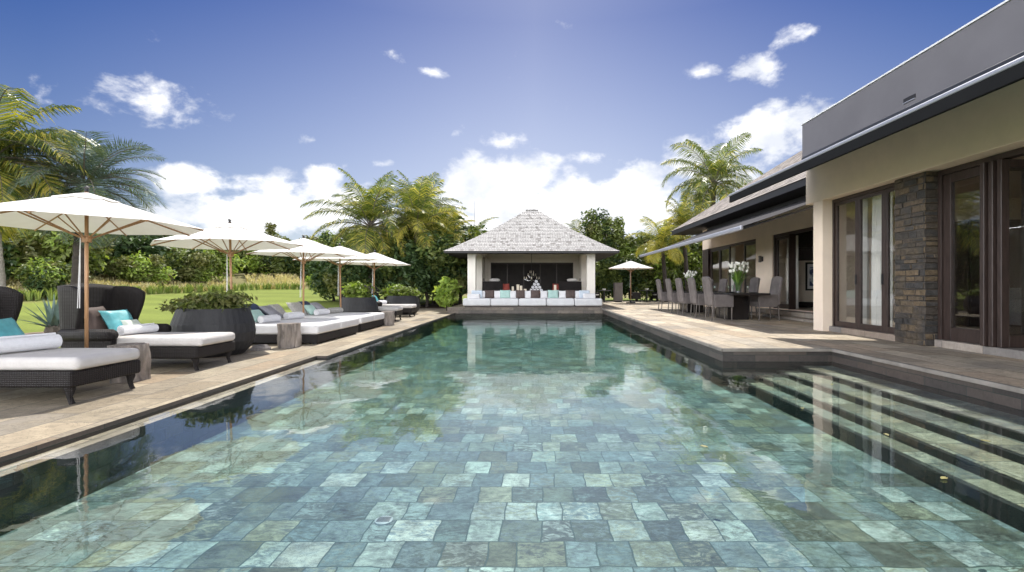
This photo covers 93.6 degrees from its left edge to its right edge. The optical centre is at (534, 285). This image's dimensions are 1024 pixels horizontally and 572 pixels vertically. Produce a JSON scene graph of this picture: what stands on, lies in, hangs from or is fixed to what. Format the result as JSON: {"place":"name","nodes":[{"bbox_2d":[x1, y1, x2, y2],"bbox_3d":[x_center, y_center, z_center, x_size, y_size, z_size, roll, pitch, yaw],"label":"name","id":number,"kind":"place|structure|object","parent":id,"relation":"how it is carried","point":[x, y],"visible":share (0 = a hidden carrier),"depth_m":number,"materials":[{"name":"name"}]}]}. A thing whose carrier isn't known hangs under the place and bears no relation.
{"place":"outdoors","nodes":[
{"label":"outdoors","id":0,"kind":"place"},
{"bbox_2d":[0,410,268,535],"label":"pool edge ledge","id":1,"kind":"object","parent":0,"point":[29,494],"depth_m":3.81,"materials":[{"name":"tile"}]},
{"bbox_2d":[0,427,138,476],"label":"ledge paving","id":2,"kind":"structure","parent":1,"relation":"on","point":[28,462],"depth_m":3.61,"materials":[{"name":"stone"}]},
{"bbox_2d":[6,273,315,300],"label":"plume grass","id":3,"kind":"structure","parent":0,"point":[260,282],"depth_m":35.30,"materials":[{"name":"plant"}]},
{"bbox_2d":[0,308,455,466],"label":"sun deck","id":4,"kind":"structure","parent":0,"point":[35,421],"depth_m":5.32,"materials":[{"name":"stone"}]},
{"bbox_2d":[0,286,140,404],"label":"wingback chaise","id":5,"kind":"object","parent":4,"relation":"on","point":[68,370],"visible":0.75,"depth_m":4.89,"materials":[{"name":"fabric"}]},
{"bbox_2d":[0,317,24,336],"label":"pillow","id":6,"kind":"object","parent":5,"relation":"on","point":[9,327],"visible":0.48,"depth_m":5.24,"materials":[{"name":"teal fabric"}]},
{"bbox_2d":[0,332,61,353],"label":"rolled towel","id":7,"kind":"object","parent":5,"relation":"on","point":[17,343],"visible":1,"depth_m":5.16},
{"bbox_2d":[107,342,150,383],"bbox_3d":[-5.076,0.955,6.027,0.422,0.450,0.407,0,0,-34],"label":"driftwood stump","id":8,"kind":"object","parent":4,"relation":"on","point":[144,358],"visible":0.46,"depth_m":5.99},
{"bbox_2d":[57,283,234,370],"bbox_3d":[-5.635,0.576,7.060,2.018,1.228,1.140,0,0,0],"label":"wingback chaise","id":9,"kind":"object","parent":4,"relation":"on","point":[164,341],"visible":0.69,"depth_m":6.67,"materials":[{"name":"brown wicker"}]},
{"bbox_2d":[83,306,107,328],"bbox_3d":[-6.340,0.503,6.960,0.159,0.440,0.462,-20,3,-8],"label":"pillow","id":10,"kind":"object","parent":9,"relation":"on","point":[96,321],"visible":0.45,"depth_m":6.87,"materials":[{"name":"brown fabric"}]},
{"bbox_2d":[99,309,132,330],"bbox_3d":[-6.150,0.532,7.120,0.160,0.420,0.441,-32,-3,5],"label":"pillow","id":11,"kind":"object","parent":9,"relation":"on","point":[111,319],"visible":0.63,"depth_m":6.99,"materials":[{"name":"teal fabric"}]},
{"bbox_2d":[117,323,158,334],"bbox_3d":[-5.855,0.634,7.101,0.131,0.137,0.520,0,0,10],"label":"rolled towel","id":12,"kind":"object","parent":9,"relation":"on","point":[136,329],"visible":0.98,"depth_m":7.04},
{"bbox_2d":[170,307,255,357],"bbox_3d":[-5.560,0.780,8.330,1.264,0.800,1.264,0,0,0],"label":"planter","id":13,"kind":"object","parent":4,"relation":"on","point":[239,323],"visible":0.73,"depth_m":7.92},
{"bbox_2d":[155,289,257,313],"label":"leafy plant","id":14,"kind":"object","parent":13,"relation":"in","point":[230,299],"visible":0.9,"depth_m":8.05,"materials":[{"name":"green plant"}]},
{"bbox_2d":[277,323,301,348],"bbox_3d":[-4.746,0.950,9.242,0.457,0.460,0.435,0,0,0],"label":"driftwood stump","id":15,"kind":"object","parent":4,"relation":"on","point":[289,335],"visible":1,"depth_m":9.10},
{"bbox_2d":[253,318,358,343],"bbox_3d":[-5.445,0.980,10.770,2.210,0.400,2.292,0,0,0],"label":"daybed","id":16,"kind":"object","parent":4,"relation":"on","point":[315,330],"visible":0.64,"depth_m":9.98,"materials":[{"name":"fabric"}]},
{"bbox_2d":[12,271,659,347],"bbox_3d":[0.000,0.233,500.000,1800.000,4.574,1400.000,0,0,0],"label":"lawn ground","id":17,"kind":"structure","parent":0,"point":[150,313],"depth_m":26.22,"materials":[{"name":"plant"}]},
{"bbox_2d":[2,241,21,280],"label":"garden bush","id":18,"kind":"object","parent":17,"relation":"on","point":[12,262],"visible":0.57,"depth_m":26.41,"materials":[{"name":"green plant"}]},
{"bbox_2d":[25,332,43,334],"bbox_3d":[-11.200,1.160,11.700,2.875,0.080,2.000,0,0,0],"label":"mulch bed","id":19,"kind":"object","parent":17,"relation":"on","point":[34,333],"visible":0.06,"depth_m":11.48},
{"bbox_2d":[18,296,59,333],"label":"agave","id":20,"kind":"object","parent":19,"relation":"on","point":[52,324],"visible":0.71,"depth_m":11.12,"materials":[{"name":"green plant"}]},
{"bbox_2d":[0,84,112,286],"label":"palm tree","id":21,"kind":"object","parent":19,"relation":"on","point":[6,169],"visible":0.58,"depth_m":11.20,"materials":[{"name":"green plant"}]},
{"bbox_2d":[0,128,167,283],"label":"palm tree","id":22,"kind":"object","parent":19,"relation":"on","point":[102,174],"visible":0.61,"depth_m":11.87,"materials":[{"name":"green plant"}]},
{"bbox_2d":[11,257,71,295],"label":"garden bush","id":23,"kind":"object","parent":17,"relation":"on","point":[47,274],"visible":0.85,"depth_m":25.63,"materials":[{"name":"green plant"}]},
{"bbox_2d":[3,228,115,283],"bbox_3d":[-29.184,-2.029,29.208,5.602,4.619,4.913,0,0,-7],"label":"garden bush","id":24,"kind":"object","parent":17,"relation":"on","point":[50,246],"visible":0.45,"depth_m":27.93,"materials":[{"name":"green plant"}]},
{"bbox_2d":[0,185,204,347],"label":"garden umbrella","id":25,"kind":"object","parent":17,"relation":"on","point":[86,212],"visible":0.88,"depth_m":6.09,"materials":[{"name":"fabric"}]},
{"bbox_2d":[90,235,170,279],"bbox_3d":[-31.330,-2.565,35.922,5.919,4.554,6.606,0,0,4],"label":"garden bush","id":26,"kind":"object","parent":17,"relation":"on","point":[134,244],"visible":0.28,"depth_m":35.50,"materials":[{"name":"green plant"}]},
{"bbox_2d":[100,250,177,285],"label":"garden bush","id":27,"kind":"object","parent":17,"relation":"on","point":[128,267],"visible":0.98,"depth_m":34.13,"materials":[{"name":"green plant"}]},
{"bbox_2d":[161,248,221,284],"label":"garden bush","id":28,"kind":"object","parent":17,"relation":"on","point":[185,263],"visible":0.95,"depth_m":37.83,"materials":[{"name":"green plant"}]},
{"bbox_2d":[165,247,245,280],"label":"garden bush","id":29,"kind":"object","parent":17,"relation":"on","point":[219,269],"visible":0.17,"depth_m":42.64,"materials":[{"name":"green plant"}]},
{"bbox_2d":[150,219,303,291],"bbox_3d":[-5.765,-0.047,9.099,2.346,2.466,2.347,0,0,4],"label":"garden umbrella","id":30,"kind":"object","parent":17,"relation":"on","point":[229,237],"visible":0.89,"depth_m":9.07,"materials":[{"name":"white fabric"}]},
{"bbox_2d":[232,250,264,274],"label":"understory bush","id":31,"kind":"object","parent":17,"relation":"on","point":[242,254],"visible":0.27,"depth_m":49.28,"materials":[{"name":"green plant"}]},
{"bbox_2d":[242,250,289,274],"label":"understory bush","id":32,"kind":"object","parent":17,"relation":"on","point":[254,264],"visible":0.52,"depth_m":48.05,"materials":[{"name":"green plant"}]},
{"bbox_2d":[258,255,304,274],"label":"understory bush","id":33,"kind":"object","parent":17,"relation":"on","point":[277,267],"visible":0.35,"depth_m":48.63,"materials":[{"name":"green plant"}]},
{"bbox_2d":[247,234,356,312],"bbox_3d":[-5.740,-0.049,11.931,2.347,2.463,2.346,0,0,-39],"label":"garden umbrella","id":34,"kind":"object","parent":17,"relation":"on","point":[311,249],"visible":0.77,"depth_m":11.88,"materials":[{"name":"white fabric"}]},
{"bbox_2d":[306,242,342,300],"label":"shade shrub","id":35,"kind":"object","parent":17,"relation":"on","point":[316,270],"visible":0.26,"depth_m":25.12,"materials":[{"name":"green plant"}]},
{"bbox_2d":[317,229,342,245],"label":"broadleaf tree","id":36,"kind":"object","parent":17,"relation":"on","point":[324,238],"visible":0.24,"depth_m":53.19,"materials":[{"name":"green plant"}]},
{"bbox_2d":[293,243,383,307],"bbox_3d":[-5.775,-0.046,14.251,2.347,2.466,2.346,0,0,0],"label":"garden umbrella","id":37,"kind":"object","parent":17,"relation":"on","point":[363,257],"visible":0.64,"depth_m":14.20,"materials":[{"name":"white fabric"}]},
{"bbox_2d":[304,312,383,331],"bbox_3d":[-5.485,0.980,13.240,2.130,0.400,1.912,0,0,0],"label":"daybed","id":38,"kind":"object","parent":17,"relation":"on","point":[368,320],"visible":0.49,"depth_m":12.90,"materials":[{"name":"fabric"}]},
{"bbox_2d":[322,244,372,293],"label":"shade shrub","id":39,"kind":"object","parent":17,"relation":"on","point":[351,273],"visible":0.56,"depth_m":23.94,"materials":[{"name":"green plant"}]},
{"bbox_2d":[339,297,377,311],"bbox_3d":[-5.650,0.770,15.450,1.204,0.820,1.204,0,0,0],"label":"planter","id":40,"kind":"object","parent":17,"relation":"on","point":[362,304],"visible":0.62,"depth_m":14.97,"materials":[{"name":"wicker"}]},
{"bbox_2d":[339,281,381,297],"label":"leafy plant","id":41,"kind":"object","parent":40,"relation":"in","point":[356,289],"visible":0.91,"depth_m":15.20,"materials":[{"name":"green plant"}]},
{"bbox_2d":[300,167,417,283],"bbox_3d":[-8.924,-2.739,25.413,6.085,7.328,6.051,0,0,0],"label":"palm tree","id":42,"kind":"object","parent":17,"relation":"on","point":[367,206],"visible":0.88,"depth_m":24.83,"materials":[{"name":"green plant"}]},
{"bbox_2d":[338,285,402,320],"bbox_3d":[-5.617,0.576,16.499,2.017,1.228,1.140,0,0,-2],"label":"wingback chaise","id":43,"kind":"object","parent":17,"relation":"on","point":[397,310],"visible":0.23,"depth_m":16.14,"materials":[{"name":"fabric"}]},
{"bbox_2d":[336,250,410,296],"bbox_3d":[-5.654,-0.048,16.961,2.346,2.464,2.347,0,0,-44],"label":"garden umbrella","id":44,"kind":"object","parent":17,"relation":"on","point":[387,261],"visible":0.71,"depth_m":16.94,"materials":[{"name":"white fabric"}]},
{"bbox_2d":[361,233,410,299],"bbox_3d":[-8.306,-1.018,26.192,3.549,4.375,3.339,0,0,28],"label":"shade shrub","id":45,"kind":"object","parent":17,"relation":"on","point":[379,284],"visible":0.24,"depth_m":25.35,"materials":[{"name":"green plant"}]},
{"bbox_2d":[364,285,416,316],"bbox_3d":[-5.638,0.576,18.549,2.017,1.228,1.140,0,0,-1],"label":"wingback chaise","id":46,"kind":"object","parent":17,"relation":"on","point":[409,308],"visible":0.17,"depth_m":18.18,"materials":[{"name":"fabric"}]},
{"bbox_2d":[386,295,419,314],"bbox_3d":[-5.550,0.790,20.200,1.444,0.780,1.444,0,0,0],"label":"planter","id":47,"kind":"object","parent":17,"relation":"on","point":[403,300],"visible":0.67,"depth_m":19.66,"materials":[{"name":"wicker"}]},
{"bbox_2d":[381,283,421,296],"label":"leafy plant","id":48,"kind":"object","parent":47,"relation":"in","point":[398,290],"visible":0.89,"depth_m":19.95,"materials":[{"name":"green plant"}]},
{"bbox_2d":[377,170,461,225],"bbox_3d":[-7.390,-3.126,30.776,5.392,8.582,5.518,0,0,-15],"label":"palm tree","id":49,"kind":"object","parent":17,"relation":"on","point":[440,205],"visible":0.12,"depth_m":30.29,"materials":[{"name":"green plant"}]},
{"bbox_2d":[420,303,462,307],"bbox_3d":[-5.400,1.690,28.550,3.080,1.060,6.700,0,0,0],"label":"planting bed","id":50,"kind":"object","parent":17,"relation":"on","point":[436,305],"visible":0.07,"depth_m":27.16,"materials":[{"name":"plant"}]},
{"bbox_2d":[370,234,430,298],"bbox_3d":[-6.949,-0.927,25.840,3.372,4.192,3.486,0,0,35],"label":"shade shrub","id":51,"kind":"object","parent":50,"relation":"on","point":[405,273],"visible":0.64,"depth_m":25.11,"materials":[{"name":"green plant"}]},
{"bbox_2d":[368,176,467,306],"bbox_3d":[-6.479,-2.508,26.844,5.811,7.363,5.101,0,0,-32],"label":"palm tree","id":52,"kind":"object","parent":50,"relation":"on","point":[420,200],"visible":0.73,"depth_m":26.12,"materials":[{"name":"green plant"}]},
{"bbox_2d":[401,228,461,306],"bbox_3d":[-6.006,-1.018,26.508,3.339,4.375,3.549,0,0,30],"label":"shade shrub","id":53,"kind":"object","parent":50,"relation":"on","point":[430,258],"visible":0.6,"depth_m":25.65,"materials":[{"name":"green plant"}]},
{"bbox_2d":[414,205,473,245],"bbox_3d":[-5.177,-1.766,28.039,3.658,5.880,3.510,0,0,-39],"label":"palm tree","id":54,"kind":"object","parent":50,"relation":"on","point":[450,223],"visible":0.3,"depth_m":27.74,"materials":[{"name":"green plant"}]},
{"bbox_2d":[426,232,467,306],"bbox_3d":[-4.758,-0.927,27.423,3.486,4.192,3.372,0,0,-12],"label":"shade shrub","id":55,"kind":"object","parent":50,"relation":"on","point":[462,277],"visible":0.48,"depth_m":26.66,"materials":[{"name":"green plant"}]},
{"bbox_2d":[432,276,462,310],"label":"garden shrub","id":56,"kind":"object","parent":50,"relation":"on","point":[446,295],"visible":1,"depth_m":22.46,"materials":[{"name":"green plant"}]},
{"bbox_2d":[450,221,486,304],"bbox_3d":[-4.600,-1.563,29.510,4.436,5.468,4.174,0,0,-16],"label":"shade shrub","id":57,"kind":"object","parent":50,"relation":"on","point":[470,230],"visible":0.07,"depth_m":29.29,"materials":[{"name":"green plant"}]},
{"bbox_2d":[447,304,602,312],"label":"pavilion platform","id":58,"kind":"structure","parent":17,"relation":"on","point":[460,308],"depth_m":21.30,"materials":[{"name":"stone"}]},
{"bbox_2d":[463,295,601,306],"bbox_3d":[-0.080,0.700,21.850,6.244,0.520,0.920,0,0,0],"label":"pool bench","id":59,"kind":"object","parent":58,"relation":"on","point":[532,302],"visible":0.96,"depth_m":21.39,"materials":[{"name":"white fabric"}]},
{"bbox_2d":[577,207,629,300],"bbox_3d":[4.903,-2.312,35.037,3.724,6.781,3.478,0,0,0],"label":"leafy tree","id":60,"kind":"object","parent":17,"relation":"on","point":[602,232],"visible":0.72,"depth_m":34.39,"materials":[{"name":"green plant"}]},
{"bbox_2d":[595,259,612,297],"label":"boundary shrub","id":61,"kind":"object","parent":17,"relation":"on","point":[600,282],"visible":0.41,"depth_m":32.35,"materials":[{"name":"green plant"}]},
{"bbox_2d":[601,254,631,297],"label":"boundary shrub","id":62,"kind":"object","parent":17,"relation":"on","point":[616,275],"visible":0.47,"depth_m":32.56,"materials":[{"name":"green plant"}]},
{"bbox_2d":[605,233,639,298],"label":"boundary shrub","id":63,"kind":"object","parent":17,"relation":"on","point":[628,250],"visible":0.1,"depth_m":34.33,"materials":[{"name":"green plant"}]},
{"bbox_2d":[618,252,656,300],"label":"boundary shrub","id":64,"kind":"object","parent":17,"relation":"on","point":[640,279],"visible":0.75,"depth_m":32.23,"materials":[{"name":"green plant"}]},
{"bbox_2d":[628,230,682,299],"bbox_3d":[8.744,-1.535,36.166,5.496,5.273,3.768,0,0,15],"label":"boundary shrub","id":65,"kind":"object","parent":17,"relation":"on","point":[641,240],"visible":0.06,"depth_m":35.18,"materials":[{"name":"green plant"}]},
{"bbox_2d":[640,248,680,300],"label":"boundary shrub","id":66,"kind":"object","parent":17,"relation":"on","point":[670,271],"visible":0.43,"depth_m":32.09,"materials":[{"name":"green plant"}]},
{"bbox_2d":[665,246,699,290],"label":"boundary shrub","id":67,"kind":"object","parent":17,"relation":"on","point":[680,270],"visible":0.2,"depth_m":32.21,"materials":[{"name":"green plant"}]},
{"bbox_2d":[681,248,702,290],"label":"boundary shrub","id":68,"kind":"object","parent":17,"relation":"on","point":[699,268],"visible":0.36,"depth_m":32.14,"materials":[{"name":"green plant"}]},
{"bbox_2d":[660,132,763,214],"bbox_3d":[12.446,-4.809,34.190,7.221,11.871,7.302,0,0,0],"label":"palm tree","id":69,"kind":"object","parent":17,"relation":"on","point":[713,172],"visible":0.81,"depth_m":33.34,"materials":[{"name":"green plant"}]},
{"bbox_2d":[0,0,1004,240],"label":"sky","id":70,"kind":"structure","parent":0,"point":[561,109],"materials":[{"name":"blue"}]},
{"bbox_2d":[0,391,1023,571],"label":"pool floor","id":71,"kind":"structure","parent":0,"point":[525,484],"depth_m":3.64,"materials":[{"name":"tile"}]},
{"bbox_2d":[444,209,618,293],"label":"pavilion","id":72,"kind":"structure","parent":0,"point":[504,251],"depth_m":24.19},
{"bbox_2d":[558,281,581,294],"bbox_3d":[1.820,0.358,24.820,1.159,1.180,0.960,0,0,0],"label":"wicker sofa","id":73,"kind":"object","parent":72,"relation":"on","point":[570,285],"visible":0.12,"depth_m":24.34,"materials":[{"name":"black wicker"}]},
{"bbox_2d":[89,313,1023,442],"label":"pool water","id":74,"kind":"structure","parent":0,"point":[571,355],"depth_m":6.26,"materials":[{"name":"liquid"}]},
{"bbox_2d":[655,192,713,290],"bbox_3d":[9.754,-2.381,30.904,3.830,7.014,3.989,0,0,0],"label":"palm tree","id":75,"kind":"object","parent":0,"point":[681,211],"visible":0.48,"depth_m":30.63,"materials":[{"name":"green plant"}]},
{"bbox_2d":[601,301,850,361],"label":"terrace","id":76,"kind":"structure","parent":0,"point":[720,334],"depth_m":9.51,"materials":[{"name":"stone"}]},
{"bbox_2d":[602,309,721,350],"bbox_3d":[3.019,1.028,14.500,0.019,0.054,13.600,0,0,0],"label":"pool coping","id":77,"kind":"object","parent":76,"relation":"attached to","point":[692,339],"visible":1,"depth_m":10.24,"materials":[{"name":"stone"}]},
{"bbox_2d":[722,348,831,351],"bbox_3d":[3.895,1.028,7.710,1.770,0.054,0.019,0,0,0],"label":"pool coping","id":78,"kind":"object","parent":76,"relation":"attached to","point":[776,349],"visible":1,"depth_m":7.70,"materials":[{"name":"stone"}]},
{"bbox_2d":[783,411,1023,532],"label":"pool steps","id":79,"kind":"structure","parent":76,"relation":"attached to","point":[986,477],"depth_m":4.09,"materials":[{"name":"green stone"}]},
{"bbox_2d":[672,151,812,322],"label":"villa wing","id":80,"kind":"structure","parent":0,"point":[767,241],"depth_m":17.47,"materials":[{"name":"paint"}]},
{"bbox_2d":[639,195,812,256],"bbox_3d":[6.614,-2.030,17.050,3.368,1.380,11.100,0,0,0],"label":"awning","id":81,"kind":"object","parent":80,"relation":"attached to","point":[740,223],"visible":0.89,"depth_m":15.18,"materials":[{"name":"grey fabric"}]},
{"bbox_2d":[786,235,798,308],"bbox_3d":[8.720,-0.465,16.251,0.100,2.430,0.724,0,0,0],"label":"curtain","id":82,"kind":"object","parent":80,"relation":"hanging from","point":[797,298],"visible":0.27,"depth_m":15.96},
{"bbox_2d":[619,301,980,353],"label":"house terrace","id":83,"kind":"structure","parent":0,"point":[800,329],"depth_m":9.90,"materials":[{"name":"stone"}]},
{"bbox_2d":[608,260,652,302],"bbox_3d":[5.620,-0.275,28.000,2.550,2.550,2.550,0,0,-33],"label":"garden umbrella","id":84,"kind":"object","parent":83,"relation":"on","point":[630,265],"visible":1,"depth_m":27.68,"materials":[{"name":"fabric"}]},
{"bbox_2d":[626,214,690,301],"bbox_3d":[7.938,-1.732,30.329,3.987,5.713,3.825,0,0,35],"label":"palm tree","id":85,"kind":"object","parent":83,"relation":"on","point":[662,236],"visible":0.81,"depth_m":30.07,"materials":[{"name":"green plant"}]},
{"bbox_2d":[665,278,687,312],"bbox_3d":[5.304,0.359,17.901,0.732,1.285,0.620,0,0,1],"label":"dining chair","id":86,"kind":"object","parent":83,"relation":"on","point":[672,296],"visible":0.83,"depth_m":17.64,"materials":[{"name":"grey wicker"}]},
{"bbox_2d":[675,278,699,314],"bbox_3d":[5.299,0.359,16.600,0.732,1.285,0.620,0,0,0],"label":"dining chair","id":87,"kind":"object","parent":83,"relation":"on","point":[683,297],"visible":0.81,"depth_m":16.34,"materials":[{"name":"grey wicker"}]},
{"bbox_2d":[687,277,714,317],"bbox_3d":[5.331,0.359,15.351,0.732,1.285,0.620,0,0,1],"label":"dining chair","id":88,"kind":"object","parent":83,"relation":"on","point":[696,298],"visible":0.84,"depth_m":15.11,"materials":[{"name":"fabric"}]},
{"bbox_2d":[702,276,733,320],"bbox_3d":[5.314,0.359,13.950,0.732,1.285,0.620,0,0,0],"label":"dining chair","id":89,"kind":"object","parent":83,"relation":"on","point":[712,300],"visible":0.98,"depth_m":13.66,"materials":[{"name":"fabric"}]},
{"bbox_2d":[673,291,770,319],"bbox_3d":[6.050,0.600,16.600,1.100,0.800,6.400,0,0,0],"label":"dining table","id":90,"kind":"object","parent":83,"relation":"on","point":[740,309],"visible":0.53,"depth_m":14.25,"materials":[{"name":"black paint"}]},
{"bbox_2d":[750,276,782,320],"bbox_3d":[6.786,0.359,14.049,0.732,1.285,0.620,0,0,1],"label":"dining chair","id":91,"kind":"object","parent":83,"relation":"on","point":[771,300],"visible":0.95,"depth_m":13.77,"materials":[{"name":"fabric"}]},
{"bbox_2d":[801,0,1023,359],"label":"villa block","id":92,"kind":"structure","parent":83,"relation":"on","point":[938,176],"depth_m":7.96,"materials":[{"name":"beige paint"}]},
{"bbox_2d":[835,197,857,328],"bbox_3d":[6.615,-0.477,10.177,0.080,2.703,0.742,0,0,0],"label":"glass door","id":93,"kind":"structure","parent":92,"relation":"in","point":[837,323],"depth_m":10.32,"materials":[{"name":"black metal"}]},
{"bbox_2d":[863,198,869,323],"bbox_3d":[6.859,-0.480,9.981,0.099,2.700,0.290,0,0,0],"label":"curtain","id":94,"kind":"object","parent":92,"relation":"hanging from","point":[866,319],"visible":0.53,"depth_m":9.94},
{"bbox_2d":[858,189,884,331],"bbox_3d":[6.615,-0.477,9.428,0.080,2.703,0.744,0,0,0],"label":"glass door","id":95,"kind":"structure","parent":92,"relation":"in","point":[878,328],"depth_m":9.68,"materials":[{"name":"black metal"}]},
{"bbox_2d":[728,51,1023,202],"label":"awning","id":96,"kind":"object","parent":92,"relation":"attached to","point":[1004,73],"visible":1,"depth_m":6.16,"materials":[{"name":"black metal"}]},
{"bbox_2d":[871,192,892,326],"bbox_3d":[6.860,-0.480,9.471,0.100,2.700,0.517,0,0,0],"label":"curtain","id":97,"kind":"object","parent":92,"relation":"hanging from","point":[876,285],"visible":0.58,"depth_m":9.55,"materials":[{"name":"fabric"}]},
{"bbox_2d":[885,187,894,333],"bbox_3d":[6.627,-0.476,8.856,0.055,2.703,0.388,0,0,0],"label":"glass door","id":98,"kind":"structure","parent":92,"relation":"in","point":[888,329],"depth_m":8.98,"materials":[{"name":"black metal"}]},
{"bbox_2d":[943,166,979,343],"bbox_3d":[6.725,-0.467,7.458,0.070,2.683,0.795,0,0,0],"label":"glass door","id":99,"kind":"structure","parent":92,"relation":"in","point":[950,332],"depth_m":7.72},
{"bbox_2d":[955,219,1020,326],"bbox_3d":[11.700,-0.285,10.707,4.400,2.350,0.425,0,0,0],"label":"dark cabinet","id":100,"kind":"object","parent":92,"relation":"on","point":[967,273],"visible":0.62,"depth_m":10.52,"materials":[{"name":"wood"}]},
{"bbox_2d":[980,162,1023,345],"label":"folded door","id":101,"kind":"structure","parent":92,"relation":"in","point":[983,166],"depth_m":6.98,"materials":[{"name":"brown wood"}]},
{"bbox_2d":[988,161,1023,346],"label":"folded door","id":102,"kind":"structure","parent":92,"relation":"in","point":[992,165],"depth_m":6.88,"materials":[{"name":"brown wood"}]},
{"bbox_2d":[997,159,1023,347],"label":"folded door","id":103,"kind":"structure","parent":92,"relation":"in","point":[1004,340],"depth_m":6.79,"materials":[{"name":"brown wood"}]},
{"bbox_2d":[1009,288,1020,325],"bbox_3d":[11.200,0.465,10.025,2.600,0.850,0.950,0,0,0],"label":"indoor sofa","id":104,"kind":"object","parent":92,"relation":"on","point":[1014,307],"visible":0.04,"depth_m":9.94,"materials":[{"name":"grey fabric"}]},
{"bbox_2d":[796,231,812,306],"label":"fireplace wall","id":105,"kind":"structure","parent":0,"point":[805,246],"depth_m":17.05,"materials":[{"name":"paint"}]},
{"bbox_2d":[805,262,812,290],"bbox_3d":[9.980,-0.340,17.030,0.720,1.000,0.030,0,0,0],"label":"framed picture","id":106,"kind":"object","parent":105,"relation":"attached to","point":[808,276],"visible":0.41,"depth_m":17.03,"materials":[{"name":"black paint"}]},
{"bbox_2d":[832,348,1023,410],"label":"step terrace","id":107,"kind":"structure","parent":0,"point":[1000,370],"depth_m":5.96,"materials":[{"name":"stone"}]},
{"bbox_2d":[831,349,1023,393],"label":"pool coping","id":108,"kind":"object","parent":107,"relation":"attached to","point":[975,381],"visible":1,"depth_m":5.64,"materials":[{"name":"stone"}]},
{"bbox_3d":[6.150,0.014,14.500,0.245,0.372,0.245,0,0,0],"label":"glass vase","id":109,"kind":"object","parent":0,"visible":0},
{"bbox_2d":[728,261,751,290],"bbox_3d":[6.218,-0.302,14.596,0.835,0.890,0.868,0,0,0],"label":"tulip bunch","id":110,"kind":"object","parent":109,"relation":"in","point":[738,280],"visible":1,"depth_m":14.41,"materials":[{"name":"white plant"}]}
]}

